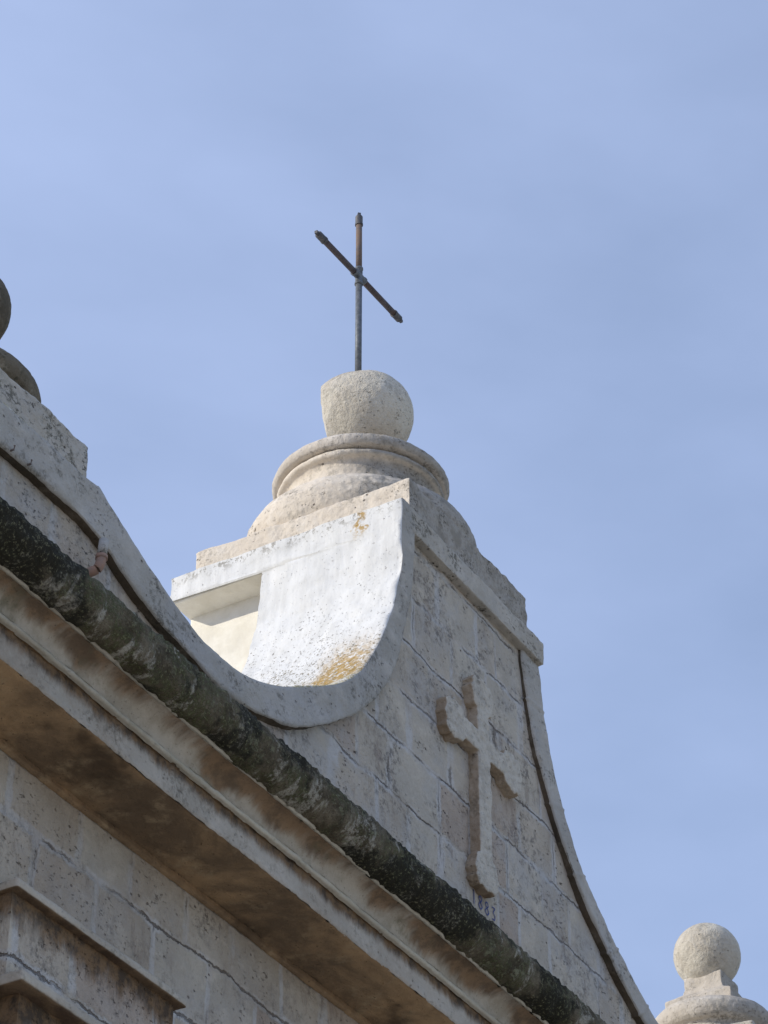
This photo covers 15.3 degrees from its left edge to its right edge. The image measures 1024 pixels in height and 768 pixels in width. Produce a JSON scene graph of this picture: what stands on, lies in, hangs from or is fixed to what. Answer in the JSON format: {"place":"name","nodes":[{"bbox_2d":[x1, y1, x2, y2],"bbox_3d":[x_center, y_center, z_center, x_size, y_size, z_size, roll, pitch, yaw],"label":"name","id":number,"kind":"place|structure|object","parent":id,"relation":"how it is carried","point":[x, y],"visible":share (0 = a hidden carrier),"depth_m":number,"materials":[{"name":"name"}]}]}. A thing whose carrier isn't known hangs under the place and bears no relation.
{"place":"outdoors","nodes":[
{"label":"outdoors","id":0,"kind":"place"},
{"bbox_2d":[0,368,755,1023],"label":"church facade","id":1,"kind":"structure","parent":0,"point":[298,770],"depth_m":13.16,"materials":[{"name":"stone"}]},
{"bbox_2d":[0,279,40,402],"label":"ball finial","id":2,"kind":"object","parent":1,"relation":"on","point":[13,368],"visible":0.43,"depth_m":13.02,"materials":[{"name":"stone"}]},
{"bbox_2d":[87,537,108,576],"bbox_3d":[-1.333,0.220,12.797,0.191,0.220,0.068,-9,-38,12],"label":"drain pipe","id":3,"kind":"object","parent":1,"relation":"attached to","point":[101,559],"visible":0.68,"depth_m":12.76,"materials":[{"name":"ceramic"}]},
{"bbox_2d":[247,370,476,546],"bbox_3d":[-0.146,-0.233,17.567,1.425,1.605,1.415,-19,-41,24],"label":"ball finial","id":4,"kind":"object","parent":1,"relation":"on","point":[364,446],"visible":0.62,"depth_m":17.12,"materials":[{"name":"beige stone"}]},
{"bbox_2d":[314,212,402,370],"bbox_3d":[-0.158,-1.393,18.407,0.056,1.432,1.084,-19,-41,24],"label":"metal cross","id":5,"kind":"object","parent":4,"relation":"on","point":[356,272],"visible":0.95,"depth_m":18.41,"materials":[{"name":"grey metal"}]},
{"bbox_2d":[655,923,767,1023],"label":"ball finial","id":6,"kind":"object","parent":1,"relation":"on","point":[707,958],"visible":0.99,"depth_m":19.11,"materials":[{"name":"stone"}]},
{"bbox_2d":[0,0,767,1017],"label":"sky","id":7,"kind":"structure","parent":0,"point":[562,204],"materials":[{"name":"blue"}]}
]}

